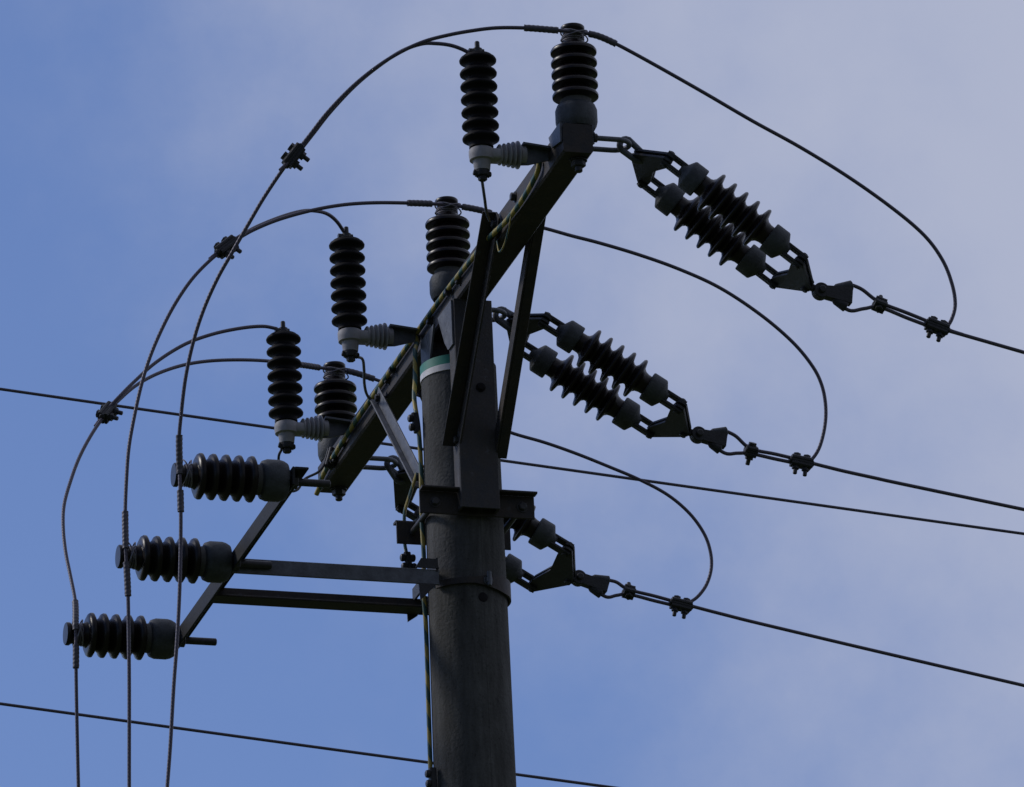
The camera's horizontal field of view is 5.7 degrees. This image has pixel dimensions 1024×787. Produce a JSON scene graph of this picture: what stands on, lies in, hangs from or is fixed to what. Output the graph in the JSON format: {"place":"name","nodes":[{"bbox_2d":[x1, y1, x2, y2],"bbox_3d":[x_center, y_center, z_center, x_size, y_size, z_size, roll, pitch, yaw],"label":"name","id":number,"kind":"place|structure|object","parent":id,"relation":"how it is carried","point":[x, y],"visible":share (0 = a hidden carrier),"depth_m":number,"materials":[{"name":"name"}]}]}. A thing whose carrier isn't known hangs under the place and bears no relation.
{"place":"outdoors","nodes":[
{"label":"outdoors","id":0,"kind":"place"},
{"bbox_2d":[0,702,615,786],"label":"overhead wire","id":1,"kind":"object","parent":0,"point":[274,741],"visible":0.79,"depth_m":28.33,"materials":[{"name":"metal"}]},
{"bbox_2d":[0,388,1023,534],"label":"overhead wire","id":2,"kind":"object","parent":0,"point":[554,467],"visible":0.75,"depth_m":28.91,"materials":[{"name":"metal"}]},
{"bbox_2d":[0,0,1023,786],"label":"sky","id":3,"kind":"structure","parent":0,"point":[137,137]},
{"label":"ground","id":4,"kind":"structure","parent":0,"visible":0},
{"bbox_2d":[420,354,515,786],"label":"utility pole","id":5,"kind":"object","parent":4,"relation":"on","point":[472,710],"visible":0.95,"depth_m":25.66,"materials":[{"name":"concrete"}]},
{"bbox_2d":[179,466,510,646],"bbox_3d":[-0.336,0.451,25.598,0.752,0.116,1.255,4,-22,-15],"label":"side arm","id":6,"kind":"object","parent":5,"relation":"attached to","point":[425,581],"visible":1,"depth_m":25.68},
{"bbox_2d":[63,613,216,659],"bbox_3d":[-0.937,0.617,25.992,0.392,0.114,0.114,4,-22,-15],"label":"post insulator","id":7,"kind":"object","parent":6,"relation":"attached to","point":[102,635],"visible":0.97,"depth_m":25.95,"materials":[{"name":"brown ceramic"}]},
{"bbox_2d":[115,535,271,583],"bbox_3d":[-0.785,0.414,25.482,0.392,0.114,0.114,4,-22,-15],"label":"post insulator","id":8,"kind":"object","parent":6,"relation":"attached to","point":[155,558],"visible":0.98,"depth_m":25.44,"materials":[{"name":"brown ceramic"}]},
{"bbox_2d":[171,453,330,502],"bbox_3d":[-0.631,0.208,24.962,0.393,0.114,0.114,4,-22,-15],"label":"post insulator","id":9,"kind":"object","parent":6,"relation":"attached to","point":[225,477],"visible":1,"depth_m":24.92,"materials":[{"name":"brown ceramic"}]},
{"bbox_2d":[318,122,594,549],"bbox_3d":[-0.144,0.059,26.014,0.299,0.662,2.390,4,-22,-15],"label":"crossarm","id":10,"kind":"object","parent":5,"relation":"attached to","point":[458,327],"visible":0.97,"depth_m":25.75,"materials":[{"name":"metal"}]},
{"bbox_2d":[266,321,350,453],"bbox_3d":[-0.532,-0.014,26.915,0.218,0.368,0.092,4,-22,-15],"label":"surge arrester","id":11,"kind":"object","parent":10,"relation":"attached to","point":[284,376],"visible":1,"depth_m":26.87,"materials":[{"name":"rubber"}]},
{"bbox_2d":[94,324,277,425],"bbox_3d":[-0.842,-0.047,26.740,0.560,0.374,0.028,10,-24,-30],"label":"tap lead","id":12,"kind":"object","parent":11,"relation":"attached to","point":[139,376],"visible":0.95,"depth_m":26.77,"materials":[{"name":"rubber"}]},
{"bbox_2d":[277,449,324,492],"bbox_3d":[-0.549,0.197,26.924,0.034,0.148,0.239,-15,-24,30],"label":"earth lead","id":13,"kind":"object","parent":11,"relation":"attached to","point":[306,477],"visible":0.57,"depth_m":26.93,"materials":[{"name":"black rubber"}]},
{"bbox_2d":[324,447,335,469],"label":"wire clamp","id":14,"kind":"object","parent":10,"relation":"attached to","point":[330,464],"visible":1,"depth_m":27.00,"materials":[{"name":"metal"}]},
{"bbox_2d":[314,361,356,500],"bbox_3d":[-0.463,0.103,27.196,0.114,0.384,0.114,4,-22,-15],"label":"post insulator","id":15,"kind":"object","parent":10,"relation":"attached to","point":[335,395],"visible":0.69,"depth_m":27.19,"materials":[{"name":"brown ceramic"}]},
{"bbox_2d":[61,358,712,786],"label":"jumper cable","id":16,"kind":"object","parent":15,"relation":"attached to","point":[307,366],"visible":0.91,"depth_m":26.80,"materials":[{"name":"rubber"}]},
{"bbox_2d":[96,401,122,423],"bbox_3d":[-1.042,0.048,26.568,0.067,0.068,0.058,17,-28,-41],"label":"wire clamp","id":17,"kind":"object","parent":16,"relation":"attached to","point":[106,413],"visible":1,"depth_m":26.55,"materials":[{"name":"metal"}]},
{"bbox_2d":[329,226,417,362],"bbox_3d":[-0.355,-0.250,26.230,0.218,0.368,0.092,4,-22,-15],"label":"surge arrester","id":18,"kind":"object","parent":10,"relation":"attached to","point":[348,283],"visible":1,"depth_m":26.19,"materials":[{"name":"rubber"}]},
{"bbox_2d":[208,209,344,258],"bbox_3d":[-0.579,-0.393,26.056,0.054,0.237,0.500,-21,-28,39],"label":"tap lead","id":19,"kind":"object","parent":18,"relation":"attached to","point":[335,220],"visible":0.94,"depth_m":26.14,"materials":[{"name":"rubber"}]},
{"bbox_2d":[357,356,371,399],"bbox_3d":[-0.376,-0.035,26.383,0.020,0.059,0.472,-3,-21,3],"label":"earth lead","id":20,"kind":"object","parent":18,"relation":"attached to","point":[364,378],"visible":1,"depth_m":26.36,"materials":[{"name":"black rubber"}]},
{"bbox_2d":[363,455,404,484],"bbox_3d":[-0.371,0.197,27.091,0.222,0.082,0.097,4,-22,-15],"label":"shackle","id":21,"kind":"object","parent":10,"relation":"attached to","point":[389,467],"visible":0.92,"depth_m":27.10,"materials":[{"name":"metal"}]},
{"bbox_2d":[393,465,575,592],"bbox_3d":[-0.072,0.352,27.118,0.548,0.109,0.342,31,-33,-3],"label":"insulator string","id":22,"kind":"object","parent":21,"relation":"hanging from","point":[561,570],"visible":0.21,"depth_m":27.10,"materials":[{"name":"grey metal"}]},
{"bbox_2d":[572,570,609,597],"bbox_3d":[0.204,0.504,27.140,0.112,0.072,0.044,4,-22,-15],"label":"wedge clamp","id":23,"kind":"object","parent":22,"relation":"attached to","point":[596,585],"visible":1,"depth_m":27.13,"materials":[{"name":"metal"}]},
{"bbox_2d":[601,579,1023,686],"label":"line conductor","id":24,"kind":"object","parent":23,"relation":"attached to","point":[621,585],"visible":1,"depth_m":27.25,"materials":[{"name":"metal"}]},
{"bbox_2d":[621,582,635,599],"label":"wire clamp","id":25,"kind":"object","parent":24,"relation":"attached to","point":[629,591],"visible":1,"depth_m":27.15,"materials":[{"name":"metal"}]},
{"bbox_2d":[669,595,693,618],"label":"wire clamp","id":26,"kind":"object","parent":24,"relation":"attached to","point":[683,606],"visible":1,"depth_m":27.18,"materials":[{"name":"metal"}]},
{"bbox_2d":[402,473,417,551],"bbox_3d":[-0.254,0.326,26.019,0.058,0.279,0.012,16,-27,-39],"label":"cable","id":27,"kind":"object","parent":10,"relation":"hanging from","point":[408,501],"visible":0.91,"depth_m":26.03,"materials":[{"name":"black rubber"}]},
{"bbox_2d":[400,551,416,567],"bbox_3d":[-0.261,0.426,25.967,0.042,0.053,0.022,4,-22,-15],"label":"earth connector","id":28,"kind":"object","parent":27,"relation":"attached to","point":[408,558],"visible":0.77,"depth_m":25.96,"materials":[{"name":"metal"}]},
{"bbox_2d":[314,163,541,779],"bbox_3d":[-0.062,5.114,24.116,0.142,11.375,2.190,4,-22,-15],"label":"earth wire","id":29,"kind":"object","parent":10,"relation":"attached to","point":[447,291],"visible":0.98,"depth_m":25.87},
{"bbox_2d":[407,412,419,433],"bbox_3d":[-0.247,0.074,25.931,0.034,0.053,0.022,-2,-21,0],"label":"earth connector","id":30,"kind":"object","parent":29,"relation":"attached to","point":[414,425],"visible":1,"depth_m":25.93,"materials":[{"name":"metal"}]},
{"bbox_2d":[425,767,436,786],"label":"earth connector","id":31,"kind":"object","parent":29,"relation":"attached to","point":[431,774],"visible":1,"depth_m":25.55,"materials":[{"name":"metal"}]},
{"bbox_2d":[425,196,469,302],"bbox_3d":[-0.160,-0.314,26.146,0.114,0.384,0.114,4,-22,-15],"label":"post insulator","id":32,"kind":"object","parent":10,"relation":"attached to","point":[447,235],"visible":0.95,"depth_m":26.13,"materials":[{"name":"brown ceramic"}]},
{"bbox_2d":[122,200,827,786],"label":"jumper cable","id":33,"kind":"object","parent":32,"relation":"attached to","point":[172,308],"visible":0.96,"depth_m":25.95,"materials":[{"name":"rubber"}]},
{"bbox_2d":[214,235,241,258],"bbox_3d":[-0.717,-0.366,25.887,0.070,0.070,0.040,7,-23,-23],"label":"wire clamp","id":34,"kind":"object","parent":33,"relation":"attached to","point":[223,247],"visible":0.87,"depth_m":25.88,"materials":[{"name":"metal"}]},
{"bbox_2d":[492,306,513,332],"bbox_3d":[-0.084,-0.192,26.125,0.222,0.072,0.097,4,-22,-15],"label":"shackle","id":35,"kind":"object","parent":10,"relation":"attached to","point":[505,312],"visible":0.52,"depth_m":26.13,"materials":[{"name":"metal"}]},
{"bbox_2d":[506,311,690,438],"bbox_3d":[0.220,-0.046,26.158,0.548,0.109,0.342,33,-22,-2],"label":"insulator string","id":36,"kind":"object","parent":35,"relation":"hanging from","point":[606,359],"visible":0.98,"depth_m":26.11,"materials":[{"name":"brown ceramic"}]},
{"bbox_2d":[688,426,727,453],"bbox_3d":[0.494,0.117,26.175,0.113,0.074,0.044,4,-22,-15],"label":"wedge clamp","id":37,"kind":"object","parent":36,"relation":"attached to","point":[714,440],"visible":1,"depth_m":26.17,"materials":[{"name":"metal"}]},
{"bbox_2d":[720,430,1023,510],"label":"line conductor","id":38,"kind":"object","parent":37,"relation":"attached to","point":[743,443],"visible":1,"depth_m":26.25,"materials":[{"name":"metal"}]},
{"bbox_2d":[743,442,758,465],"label":"wire clamp","id":39,"kind":"object","parent":38,"relation":"attached to","point":[750,449],"visible":1,"depth_m":26.18,"materials":[{"name":"metal"}]},
{"bbox_2d":[788,452,814,476],"bbox_3d":[0.737,0.181,26.221,0.066,0.062,0.032,4,-22,-15],"label":"wire clamp","id":40,"kind":"object","parent":38,"relation":"attached to","point":[805,463],"visible":1,"depth_m":26.21,"materials":[{"name":"metal"}]},
{"bbox_2d":[459,41,550,181],"bbox_3d":[-0.018,-0.687,25.164,0.218,0.368,0.092,4,-22,-15],"label":"surge arrester","id":41,"kind":"object","parent":10,"relation":"attached to","point":[480,111],"visible":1,"depth_m":25.12,"materials":[{"name":"black rubber"}]},
{"bbox_2d":[279,41,468,171],"bbox_3d":[-0.334,-0.699,25.110,0.485,0.351,0.015,1,-21,-8],"label":"tap lead","id":42,"kind":"object","parent":41,"relation":"attached to","point":[284,165],"visible":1,"depth_m":25.13,"materials":[{"name":"rubber"}]},
{"bbox_2d":[481,182,490,221],"bbox_3d":[-0.067,-0.477,25.290,0.011,0.063,0.422,-3,-21,2],"label":"earth lead","id":43,"kind":"object","parent":41,"relation":"attached to","point":[485,201],"visible":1,"depth_m":25.31,"materials":[{"name":"black rubber"}]},
{"bbox_2d":[550,23,598,172],"bbox_3d":[0.155,-0.718,25.127,0.114,0.384,0.114,4,-22,-15],"label":"post insulator","id":44,"kind":"object","parent":10,"relation":"attached to","point":[574,75],"visible":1,"depth_m":25.11,"materials":[{"name":"brown ceramic"}]},
{"bbox_2d":[165,24,956,786],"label":"jumper cable","id":45,"kind":"object","parent":44,"relation":"attached to","point":[355,84],"visible":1,"depth_m":25.09,"materials":[{"name":"rubber"}]},
{"bbox_2d":[281,142,309,170],"bbox_3d":[-0.528,-0.577,25.039,0.071,0.070,0.037,-5,-21,5],"label":"wire clamp","id":46,"kind":"object","parent":45,"relation":"attached to","point":[294,155],"visible":1,"depth_m":25.03,"materials":[{"name":"metal"}]},
{"bbox_2d":[593,132,641,163],"bbox_3d":[0.220,-0.599,25.099,0.222,0.072,0.097,4,-22,-15],"label":"shackle","id":47,"kind":"object","parent":10,"relation":"attached to","point":[629,142],"visible":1,"depth_m":25.11,"materials":[{"name":"metal"}]},
{"bbox_2d":[632,148,813,292],"bbox_3d":[0.513,-0.423,25.116,0.548,0.109,0.342,37,-17,0],"label":"insulator string","id":48,"kind":"object","parent":47,"relation":"hanging from","point":[694,216],"visible":1,"depth_m":25.08,"materials":[{"name":"brown ceramic"}]},
{"bbox_2d":[810,280,853,310],"bbox_3d":[0.777,-0.241,25.123,0.117,0.081,0.044,4,-22,-15],"label":"wedge clamp","id":49,"kind":"object","parent":48,"relation":"attached to","point":[839,296],"visible":1,"depth_m":25.11,"materials":[{"name":"metal"}]},
{"bbox_2d":[845,284,1023,353],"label":"line conductor","id":50,"kind":"object","parent":49,"relation":"attached to","point":[893,308],"visible":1,"depth_m":25.16,"materials":[{"name":"metal"}]},
{"bbox_2d":[871,295,887,313],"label":"wire clamp","id":51,"kind":"object","parent":50,"relation":"attached to","point":[879,303],"visible":1,"depth_m":25.13,"materials":[{"name":"metal"}]},
{"bbox_2d":[923,316,950,341],"bbox_3d":[1.039,-0.157,25.167,0.065,0.066,0.032,4,-22,-15],"label":"wire clamp","id":52,"kind":"object","parent":50,"relation":"attached to","point":[938,328],"visible":1,"depth_m":25.16,"materials":[{"name":"metal"}]}
]}

